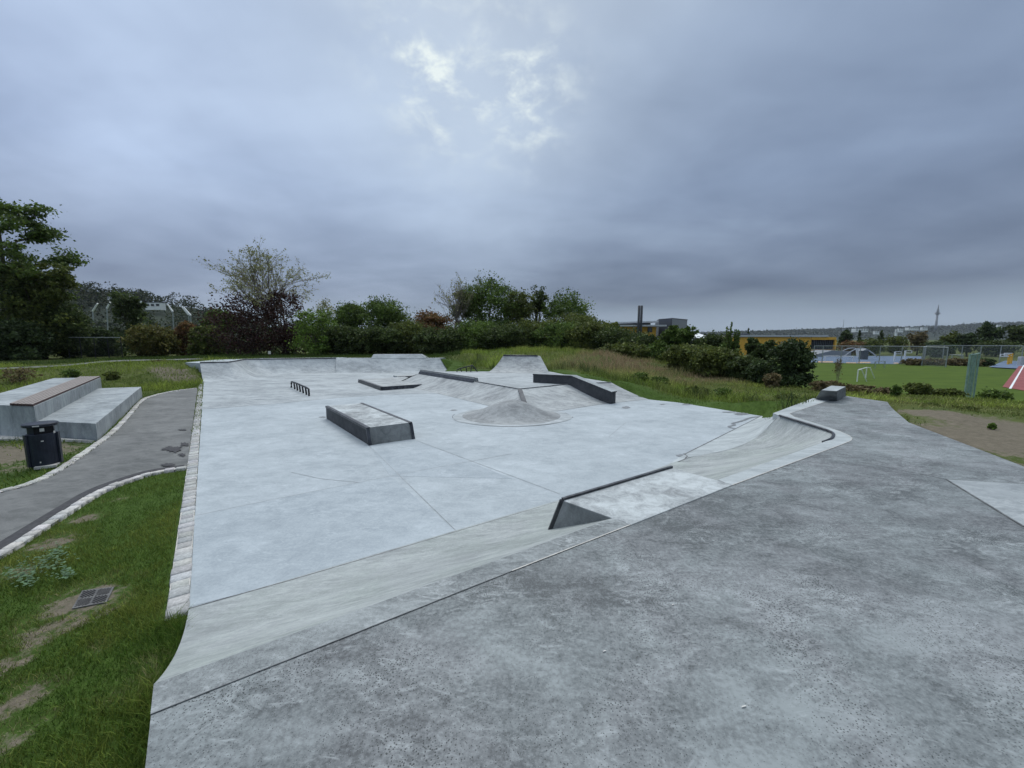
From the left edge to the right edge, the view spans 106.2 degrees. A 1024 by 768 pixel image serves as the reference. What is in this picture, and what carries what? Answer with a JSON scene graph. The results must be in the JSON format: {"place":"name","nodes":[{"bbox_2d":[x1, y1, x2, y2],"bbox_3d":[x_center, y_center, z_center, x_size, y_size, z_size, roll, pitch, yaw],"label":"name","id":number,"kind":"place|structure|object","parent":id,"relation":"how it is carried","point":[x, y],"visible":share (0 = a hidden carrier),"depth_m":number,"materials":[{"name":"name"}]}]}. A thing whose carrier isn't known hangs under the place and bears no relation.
{"place":"outdoors","nodes":[
{"label":"outdoors","id":0,"kind":"place"},
{"bbox_2d":[0,389,197,549],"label":"path","id":1,"kind":"structure","parent":0,"point":[152,434],"depth_m":8.12,"materials":[{"name":"concrete"}]},
{"bbox_2d":[0,294,267,336],"bbox_3d":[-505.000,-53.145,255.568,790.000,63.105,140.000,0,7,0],"label":"hill","id":2,"kind":"structure","parent":0,"point":[159,315],"depth_m":266.98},
{"bbox_2d":[1,281,317,343],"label":"hillside wood","id":3,"kind":"object","parent":2,"relation":"on","point":[89,298],"visible":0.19,"depth_m":279.42,"materials":[{"name":"green plant"}]},
{"bbox_2d":[190,476,454,606],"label":"floor slab","id":4,"kind":"structure","parent":0,"point":[242,549],"depth_m":5.18,"materials":[{"name":"concrete"}]},
{"bbox_2d":[201,373,616,408],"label":"grey floor","id":5,"kind":"structure","parent":0,"point":[269,389],"depth_m":19.98,"materials":[{"name":"concrete"}]},
{"bbox_2d":[358,377,421,389],"bbox_3d":[-6.813,-0.073,22.299,2.967,0.185,4.864,-5,8,-35],"label":"manual pad","id":6,"kind":"object","parent":5,"relation":"on","point":[393,383],"visible":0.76,"depth_m":21.24,"materials":[{"name":"concrete"}]},
{"bbox_2d":[402,371,645,411],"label":"raised platform","id":7,"kind":"structure","parent":5,"relation":"on","point":[488,389],"depth_m":16.78,"materials":[{"name":"grey concrete"}]},
{"bbox_2d":[419,370,477,381],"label":"grind curb","id":8,"kind":"structure","parent":7,"relation":"on","point":[454,376],"depth_m":20.06,"materials":[{"name":"concrete"}]},
{"bbox_2d":[487,355,548,372],"bbox_3d":[0.375,-1.170,24.177,3.850,1.330,2.500,0,7,0],"label":"quarter pipe","id":9,"kind":"object","parent":7,"relation":"on","point":[520,364],"visible":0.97,"depth_m":23.86,"materials":[{"name":"concrete"}]},
{"bbox_2d":[533,373,616,403],"bbox_3d":[2.730,0.189,16.921,3.950,1.110,0.732,5,8,38],"label":"hubba ledge","id":10,"kind":"object","parent":7,"relation":"on","point":[600,392],"visible":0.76,"depth_m":16.59,"materials":[{"name":"black concrete"}]},
{"bbox_2d":[370,440,511,478],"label":"floor slab","id":11,"kind":"structure","parent":0,"point":[405,457],"depth_m":8.16,"materials":[{"name":"concrete"}]},
{"bbox_2d":[186,382,791,620],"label":"concrete floor","id":12,"kind":"structure","parent":0,"point":[248,455],"depth_m":9.05,"materials":[{"name":"concrete"}]},
{"bbox_2d":[185,357,345,382],"bbox_3d":[-17.846,-1.297,29.442,7.275,1.265,10.698,6,9,40],"label":"corner quarter pipe","id":13,"kind":"object","parent":12,"relation":"on","point":[225,370],"visible":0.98,"depth_m":28.95,"materials":[{"name":"grey concrete"}]},
{"bbox_2d":[325,403,414,445],"bbox_3d":[-4.333,1.083,11.361,1.175,0.437,4.281,-5,8,-38],"label":"grind box","id":14,"kind":"object","parent":12,"relation":"on","point":[368,424],"visible":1,"depth_m":10.29,"materials":[{"name":"concrete"}]},
{"bbox_2d":[336,354,446,372],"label":"back bank","id":15,"kind":"structure","parent":12,"relation":"on","point":[395,363],"depth_m":30.88,"materials":[{"name":"grey concrete"}]},
{"bbox_2d":[150,398,851,714],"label":"bank ramp","id":16,"kind":"structure","parent":12,"relation":"on","point":[228,640],"depth_m":3.43,"materials":[{"name":"concrete"}]},
{"bbox_2d":[548,466,732,529],"bbox_3d":[1.655,1.698,4.794,2.447,0.758,0.994,-4,8,-29],"label":"wedge ledge","id":17,"kind":"object","parent":16,"relation":"on","point":[633,500],"visible":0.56,"depth_m":4.62,"materials":[{"name":"concrete"}]},
{"bbox_2d":[452,399,571,426],"bbox_3d":[-0.003,0.810,13.117,4.053,0.543,3.329,0,7,0],"label":"mound","id":18,"kind":"object","parent":12,"relation":"on","point":[511,413],"visible":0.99,"depth_m":12.50,"materials":[{"name":"concrete"}]},
{"bbox_2d":[646,415,834,479],"bbox_3d":[5.891,1.206,8.906,9.533,0.731,2.584,-6,9,-42],"label":"corner quarter pipe","id":19,"kind":"object","parent":12,"relation":"on","point":[778,437],"visible":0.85,"depth_m":8.57,"materials":[{"name":"concrete"}]},
{"bbox_2d":[0,340,1023,767],"bbox_3d":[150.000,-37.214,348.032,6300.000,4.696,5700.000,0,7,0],"label":"ground","id":20,"kind":"structure","parent":0,"point":[1004,440],"depth_m":4.84,"materials":[{"name":"plant"}]},
{"bbox_2d":[0,367,42,382],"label":"weed clump","id":21,"kind":"object","parent":20,"relation":"on","point":[21,371],"visible":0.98,"depth_m":21.93,"materials":[{"name":"green plant"}]},
{"bbox_2d":[0,251,61,350],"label":"tree","id":22,"kind":"object","parent":20,"relation":"on","point":[2,284],"visible":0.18,"depth_m":38.72,"materials":[{"name":"green plant"}]},
{"bbox_2d":[0,317,64,360],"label":"shrub","id":23,"kind":"object","parent":20,"relation":"on","point":[16,336],"visible":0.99,"depth_m":37.59,"materials":[{"name":"green plant"}]},
{"bbox_2d":[20,420,63,469],"bbox_3d":[-9.665,1.234,7.921,0.498,0.925,0.526,-5,8,-34],"label":"litter bin","id":24,"kind":"object","parent":20,"relation":"on","point":[42,444],"visible":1,"depth_m":7.80,"materials":[{"name":"metal"}]},
{"bbox_2d":[0,258,89,358],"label":"tree","id":25,"kind":"object","parent":20,"relation":"on","point":[54,292],"visible":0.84,"depth_m":39.53,"materials":[{"name":"green plant"}]},
{"bbox_2d":[0,197,92,317],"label":"tree","id":26,"kind":"object","parent":20,"relation":"on","point":[39,232],"visible":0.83,"depth_m":41.17,"materials":[{"name":"green plant"}]},
{"bbox_2d":[35,299,98,357],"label":"shrub","id":27,"kind":"object","parent":20,"relation":"on","point":[75,329],"visible":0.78,"depth_m":41.09,"materials":[{"name":"green plant"}]},
{"bbox_2d":[0,376,141,442],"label":"terraced seat","id":28,"kind":"object","parent":20,"relation":"on","point":[88,409],"visible":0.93,"depth_m":11.48,"materials":[{"name":"concrete"}]},
{"bbox_2d":[72,587,113,608],"bbox_3d":[-4.289,2.200,3.950,0.257,0.052,0.402,-5,8,-35],"label":"drain grate","id":29,"kind":"object","parent":20,"relation":"on","point":[91,597],"visible":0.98,"depth_m":3.92,"materials":[{"name":"metal"}]},
{"bbox_2d":[0,466,186,558],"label":"kerb","id":30,"kind":"structure","parent":20,"relation":"on","point":[22,541],"depth_m":5.80,"materials":[{"name":"stone"}]},
{"bbox_2d":[67,337,122,358],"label":"wire fence","id":31,"kind":"object","parent":20,"relation":"on","point":[96,345],"visible":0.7,"depth_m":40.81,"materials":[{"name":"metal"}]},
{"bbox_2d":[0,468,196,767],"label":"lawn grass","id":32,"kind":"structure","parent":20,"relation":"on","point":[135,710],"depth_m":3.38,"materials":[{"name":"plant"}]},
{"bbox_2d":[2,541,78,586],"bbox_3d":[-5.350,2.046,4.347,1.298,0.037,0.585,4,8,33],"label":"clover patch","id":33,"kind":"object","parent":32,"relation":"on","point":[67,573],"visible":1,"depth_m":4.27,"materials":[{"name":"green plant"}]},
{"bbox_2d":[0,388,196,492],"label":"kerb","id":34,"kind":"structure","parent":20,"relation":"on","point":[110,433],"depth_m":8.92,"materials":[{"name":"stone"}]},
{"bbox_2d":[80,324,122,356],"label":"shrub","id":35,"kind":"object","parent":20,"relation":"on","point":[101,332],"visible":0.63,"depth_m":46.25,"materials":[{"name":"green plant"}]},
{"bbox_2d":[0,372,203,489],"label":"side lawn grass","id":36,"kind":"structure","parent":20,"relation":"on","point":[37,475],"depth_m":9.69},
{"bbox_2d":[107,289,149,350],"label":"shrub","id":37,"kind":"object","parent":20,"relation":"on","point":[128,307],"visible":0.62,"depth_m":60.25,"materials":[{"name":"green plant"}]},
{"bbox_2d":[116,322,184,356],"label":"shrub","id":38,"kind":"object","parent":20,"relation":"on","point":[147,340],"visible":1,"depth_m":44.77,"materials":[{"name":"green plant"}]},
{"bbox_2d":[165,384,201,619],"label":"kerb","id":39,"kind":"structure","parent":20,"relation":"on","point":[179,584],"depth_m":5.04,"materials":[{"name":"stone"}]},
{"bbox_2d":[172,320,200,355],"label":"shrub","id":40,"kind":"object","parent":20,"relation":"on","point":[182,329],"visible":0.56,"depth_m":47.89,"materials":[{"name":"brown plant"}]},
{"bbox_2d":[183,325,225,354],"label":"shrub","id":41,"kind":"object","parent":20,"relation":"on","point":[196,348],"visible":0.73,"depth_m":44.92,"materials":[{"name":"green plant"}]},
{"bbox_2d":[197,308,238,353],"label":"shrub","id":42,"kind":"object","parent":20,"relation":"on","point":[212,311],"visible":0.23,"depth_m":48.59,"materials":[{"name":"green plant"}]},
{"bbox_2d":[192,285,297,355],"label":"shrub","id":43,"kind":"object","parent":20,"relation":"on","point":[240,321],"visible":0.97,"depth_m":40.77,"materials":[{"name":"brown plant"}]},
{"bbox_2d":[48,312,448,355],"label":"undergrowth","id":44,"kind":"object","parent":20,"relation":"on","point":[125,350],"visible":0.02,"depth_m":48.09,"materials":[{"name":"green plant"}]},
{"bbox_2d":[192,237,330,352],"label":"tree","id":45,"kind":"object","parent":20,"relation":"on","point":[253,277],"visible":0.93,"depth_m":42.65,"materials":[{"name":"green plant"}]},
{"bbox_2d":[260,285,313,354],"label":"shrub","id":46,"kind":"object","parent":20,"relation":"on","point":[293,300],"visible":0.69,"depth_m":43.15,"materials":[{"name":"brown plant"}]},
{"bbox_2d":[285,306,338,355],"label":"shrub","id":47,"kind":"object","parent":20,"relation":"on","point":[315,329],"visible":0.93,"depth_m":40.13,"materials":[{"name":"green plant"}]},
{"bbox_2d":[314,323,363,354],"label":"shrub","id":48,"kind":"object","parent":20,"relation":"on","point":[341,337],"visible":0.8,"depth_m":40.42,"materials":[{"name":"green plant"}]},
{"bbox_2d":[330,300,371,352],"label":"shrub","id":49,"kind":"object","parent":20,"relation":"on","point":[346,313],"visible":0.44,"depth_m":45.49,"materials":[{"name":"green plant"}]},
{"bbox_2d":[349,324,407,354],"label":"shrub","id":50,"kind":"object","parent":20,"relation":"on","point":[377,339],"visible":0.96,"depth_m":40.55,"materials":[{"name":"green plant"}]},
{"bbox_2d":[351,294,415,353],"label":"tree","id":51,"kind":"object","parent":20,"relation":"on","point":[385,313],"visible":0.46,"depth_m":44.90,"materials":[{"name":"green plant"}]},
{"bbox_2d":[388,317,429,353],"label":"shrub","id":52,"kind":"object","parent":20,"relation":"on","point":[409,328],"visible":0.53,"depth_m":42.43,"materials":[{"name":"green plant"}]},
{"bbox_2d":[408,307,458,352],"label":"shrub","id":53,"kind":"object","parent":20,"relation":"on","point":[431,318],"visible":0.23,"depth_m":45.72,"materials":[{"name":"brown plant"}]},
{"bbox_2d":[403,326,468,354],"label":"shrub","id":54,"kind":"object","parent":20,"relation":"on","point":[440,342],"visible":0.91,"depth_m":40.42,"materials":[{"name":"green plant"}]},
{"bbox_2d":[432,269,482,328],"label":"tree","id":55,"kind":"object","parent":20,"relation":"on","point":[457,296],"visible":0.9,"depth_m":49.11,"materials":[{"name":"green plant"}]},
{"bbox_2d":[447,281,485,327],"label":"tree","id":56,"kind":"object","parent":20,"relation":"on","point":[465,314],"visible":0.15,"depth_m":51.27,"materials":[{"name":"green plant"}]},
{"bbox_2d":[445,317,502,352],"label":"shrub","id":57,"kind":"object","parent":20,"relation":"on","point":[471,341],"visible":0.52,"depth_m":41.26,"materials":[{"name":"green plant"}]},
{"bbox_2d":[460,269,522,335],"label":"tree","id":58,"kind":"object","parent":20,"relation":"on","point":[491,299],"visible":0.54,"depth_m":50.15,"materials":[{"name":"green plant"}]},
{"bbox_2d":[475,322,546,349],"bbox_3d":[-0.234,-4.889,40.710,6.667,3.233,6.084,6,9,44],"label":"shrub","id":59,"kind":"object","parent":20,"relation":"on","point":[514,336],"visible":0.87,"depth_m":39.47,"materials":[{"name":"green plant"}]},
{"bbox_2d":[0,344,1023,426],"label":"meadow grass","id":60,"kind":"structure","parent":20,"relation":"on","point":[595,371],"depth_m":24.00,"materials":[{"name":"plant"}]},
{"bbox_2d":[493,287,539,326],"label":"tree","id":61,"kind":"object","parent":20,"relation":"on","point":[525,309],"visible":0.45,"depth_m":51.94,"materials":[{"name":"green plant"}]},
{"bbox_2d":[507,317,558,348],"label":"shrub","id":62,"kind":"object","parent":20,"relation":"on","point":[523,322],"visible":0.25,"depth_m":41.17,"materials":[{"name":"green plant"}]},
{"bbox_2d":[528,285,549,322],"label":"tree","id":63,"kind":"object","parent":20,"relation":"on","point":[541,298],"visible":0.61,"depth_m":54.61,"materials":[{"name":"green plant"}]},
{"bbox_2d":[529,319,586,348],"bbox_3d":[5.190,-5.007,39.649,6.585,3.583,6.623,-4,8,-33],"label":"shrub","id":64,"kind":"object","parent":20,"relation":"on","point":[554,331],"visible":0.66,"depth_m":38.59,"materials":[{"name":"green plant"}]},
{"bbox_2d":[538,286,595,320],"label":"tree","id":65,"kind":"object","parent":20,"relation":"on","point":[556,307],"visible":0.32,"depth_m":52.09,"materials":[{"name":"green plant"}]},
{"bbox_2d":[551,310,606,323],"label":"shrub","id":66,"kind":"object","parent":20,"relation":"on","point":[583,318],"visible":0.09,"depth_m":43.47,"materials":[{"name":"green plant"}]},
{"bbox_2d":[145,396,1023,767],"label":"deck","id":67,"kind":"structure","parent":20,"relation":"on","point":[857,600],"depth_m":2.36,"materials":[{"name":"concrete"}]},
{"bbox_2d":[815,386,845,400],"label":"end block","id":68,"kind":"structure","parent":67,"relation":"on","point":[834,393],"depth_m":11.93,"materials":[{"name":"concrete"}]},
{"bbox_2d":[561,319,619,350],"bbox_3d":[8.170,-4.582,37.711,6.800,3.660,5.409,0,7,0],"label":"shrub","id":69,"kind":"object","parent":20,"relation":"on","point":[585,329],"visible":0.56,"depth_m":36.40,"materials":[{"name":"green plant"}]},
{"bbox_2d":[583,325,649,352],"bbox_3d":[9.930,-3.655,36.190,5.958,3.779,5.735,-6,9,-43],"label":"shrub","id":70,"kind":"object","parent":20,"relation":"on","point":[615,335],"visible":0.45,"depth_m":34.83,"materials":[{"name":"green plant"}]},
{"bbox_2d":[596,341,650,357],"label":"shrub","id":71,"kind":"object","parent":20,"relation":"on","point":[624,348],"visible":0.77,"depth_m":30.26,"materials":[{"name":"green plant"}]},
{"bbox_2d":[609,306,666,335],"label":"school building","id":72,"kind":"structure","parent":20,"relation":"on","point":[642,326],"depth_m":111.64,"materials":[{"name":"metal"}]},
{"bbox_2d":[618,332,660,358],"bbox_3d":[11.203,-2.973,33.443,4.923,3.083,4.649,0,7,0],"label":"shrub","id":73,"kind":"object","parent":20,"relation":"on","point":[642,339],"visible":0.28,"depth_m":32.22,"materials":[{"name":"green plant"}]},
{"bbox_2d":[642,340,673,363],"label":"shrub","id":74,"kind":"object","parent":20,"relation":"on","point":[655,348],"visible":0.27,"depth_m":30.34,"materials":[{"name":"green plant"}]},
{"bbox_2d":[655,318,687,336],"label":"grey hall","id":75,"kind":"structure","parent":20,"relation":"on","point":[680,323],"depth_m":115.03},
{"bbox_2d":[656,324,699,362],"bbox_3d":[13.041,-2.809,29.863,3.386,3.600,3.021,0,7,0],"label":"tree","id":76,"kind":"object","parent":20,"relation":"on","point":[675,334],"visible":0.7,"depth_m":29.43,"materials":[{"name":"green plant"}]},
{"bbox_2d":[656,342,714,369],"bbox_3d":[11.848,-1.780,25.950,4.033,2.081,3.140,0,7,0],"label":"shrub","id":77,"kind":"object","parent":20,"relation":"on","point":[676,355],"visible":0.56,"depth_m":25.44,"materials":[{"name":"green plant"}]},
{"bbox_2d":[688,330,723,348],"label":"shrub","id":78,"kind":"object","parent":20,"relation":"on","point":[709,339],"visible":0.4,"depth_m":28.11,"materials":[{"name":"green plant"}]},
{"bbox_2d":[683,345,745,377],"bbox_3d":[12.625,-1.344,24.115,3.525,2.196,3.060,-3,7,-24],"label":"shrub","id":79,"kind":"object","parent":20,"relation":"on","point":[708,361],"visible":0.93,"depth_m":23.37,"materials":[{"name":"green plant"}]},
{"bbox_2d":[719,322,740,355],"bbox_3d":[14.371,-2.196,25.399,1.270,3.814,1.339,0,7,0],"label":"tree","id":80,"kind":"object","parent":20,"relation":"on","point":[730,342],"visible":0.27,"depth_m":25.09,"materials":[{"name":"green plant"}]},
{"bbox_2d":[718,354,762,379],"bbox_3d":[13.870,-0.925,23.092,2.903,1.708,2.575,0,7,0],"label":"shrub","id":81,"kind":"object","parent":20,"relation":"on","point":[737,365],"visible":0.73,"depth_m":22.52,"materials":[{"name":"green plant"}]},
{"bbox_2d":[741,359,773,383],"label":"shrub","id":82,"kind":"object","parent":20,"relation":"on","point":[756,371],"visible":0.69,"depth_m":20.84,"materials":[{"name":"green plant"}]},
{"bbox_2d":[744,337,775,361],"bbox_3d":[15.801,-1.436,24.506,1.928,3.173,1.699,0,7,0],"label":"tree","id":83,"kind":"object","parent":20,"relation":"on","point":[754,347],"visible":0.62,"depth_m":24.17,"materials":[{"name":"green plant"}]},
{"bbox_2d":[762,372,781,387],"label":"shrub","id":84,"kind":"object","parent":20,"relation":"on","point":[772,380],"visible":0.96,"depth_m":18.98,"materials":[{"name":"brown plant"}]},
{"bbox_2d":[714,335,836,354],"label":"yellow building","id":85,"kind":"structure","parent":20,"relation":"on","point":[819,341],"depth_m":111.26,"materials":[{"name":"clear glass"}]},
{"bbox_2d":[762,336,817,388],"bbox_3d":[14.519,-1.020,20.026,2.589,3.044,2.415,0,7,0],"label":"tree","id":86,"kind":"object","parent":20,"relation":"on","point":[790,355],"visible":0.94,"depth_m":19.54,"materials":[{"name":"green plant"}]},
{"bbox_2d":[808,380,845,390],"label":"shrub","id":87,"kind":"object","parent":20,"relation":"on","point":[821,384],"visible":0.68,"depth_m":17.53,"materials":[{"name":"brown plant"}]},
{"bbox_2d":[811,356,921,363],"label":"sports court","id":88,"kind":"object","parent":20,"relation":"on","point":[869,360],"visible":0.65,"depth_m":84.51,"materials":[{"name":"blue rubber"}]},
{"bbox_2d":[858,337,885,354],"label":"shrub","id":89,"kind":"object","parent":20,"relation":"on","point":[872,342],"visible":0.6,"depth_m":110.02,"materials":[{"name":"green plant"}]},
{"bbox_2d":[884,334,909,354],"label":"tree","id":90,"kind":"object","parent":20,"relation":"on","point":[893,341],"visible":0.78,"depth_m":113.59,"materials":[{"name":"green plant"}]},
{"bbox_2d":[906,330,928,354],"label":"tree","id":91,"kind":"object","parent":20,"relation":"on","point":[918,338],"visible":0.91,"depth_m":108.61,"materials":[{"name":"green plant"}]},
{"bbox_2d":[902,380,938,395],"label":"shrub","id":92,"kind":"object","parent":20,"relation":"on","point":[914,388],"visible":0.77,"depth_m":17.49,"materials":[{"name":"green plant"}]},
{"bbox_2d":[917,339,957,357],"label":"shrub","id":93,"kind":"object","parent":20,"relation":"on","point":[939,343],"visible":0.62,"depth_m":96.43,"materials":[{"name":"green plant"}]},
{"bbox_2d":[955,332,984,355],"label":"tree","id":94,"kind":"object","parent":20,"relation":"on","point":[970,338],"visible":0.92,"depth_m":98.89,"materials":[{"name":"green plant"}]},
{"bbox_2d":[964,353,980,396],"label":"green net posts","id":95,"kind":"object","parent":20,"relation":"on","point":[972,358],"visible":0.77,"depth_m":25.41,"materials":[{"name":"metal"}]},
{"bbox_2d":[974,321,1005,354],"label":"tree","id":96,"kind":"object","parent":20,"relation":"on","point":[987,331],"visible":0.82,"depth_m":103.34,"materials":[{"name":"green plant"}]},
{"bbox_2d":[975,386,1015,401],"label":"shrub","id":97,"kind":"object","parent":20,"relation":"on","point":[993,393],"visible":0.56,"depth_m":16.50,"materials":[{"name":"green plant"}]},
{"bbox_2d":[978,339,1020,355],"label":"shrub","id":98,"kind":"object","parent":20,"relation":"on","point":[998,342],"visible":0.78,"depth_m":96.68,"materials":[{"name":"green plant"}]},
{"bbox_2d":[990,361,1022,367],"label":"sports court","id":99,"kind":"object","parent":20,"relation":"on","point":[1006,365],"visible":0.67,"depth_m":65.16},
{"bbox_2d":[924,345,1023,362],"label":"ball fence","id":100,"kind":"object","parent":99,"relation":"on","point":[999,359],"visible":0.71,"depth_m":74.44,"materials":[{"name":"metal"}]},
{"bbox_2d":[1003,324,1023,354],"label":"tree","id":101,"kind":"object","parent":20,"relation":"on","point":[1015,333],"visible":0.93,"depth_m":103.65,"materials":[{"name":"green plant"}]},
{"bbox_2d":[0,0,1023,331],"label":"sky","id":102,"kind":"structure","parent":0,"point":[755,165],"materials":[{"name":"grey"}]},
{"bbox_2d":[662,374,1023,426],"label":"rough grass","id":103,"kind":"structure","parent":0,"point":[958,409],"depth_m":13.02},
{"bbox_2d":[761,325,1022,339],"bbox_3d":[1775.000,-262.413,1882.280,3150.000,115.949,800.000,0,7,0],"label":"hill","id":104,"kind":"structure","parent":0,"point":[932,337],"depth_m":1737.07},
{"bbox_2d":[696,321,1023,338],"bbox_3d":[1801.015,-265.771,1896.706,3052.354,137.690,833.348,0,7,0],"label":"wood","id":105,"kind":"object","parent":104,"relation":"on","point":[939,330],"visible":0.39,"depth_m":1958.79,"materials":[{"name":"green plant"}]},
{"bbox_2d":[776,362,1023,401],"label":"sports field","id":106,"kind":"structure","parent":0,"point":[941,377],"depth_m":46.10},
{"bbox_2d":[813,346,925,363],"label":"ball fence","id":107,"kind":"object","parent":106,"relation":"on","point":[879,353],"visible":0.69,"depth_m":69.59,"materials":[{"name":"metal"}]},
{"bbox_2d":[1003,365,1023,389],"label":"running track","id":108,"kind":"structure","parent":0,"point":[1015,380],"depth_m":41.26,"materials":[{"name":"red rubber"}]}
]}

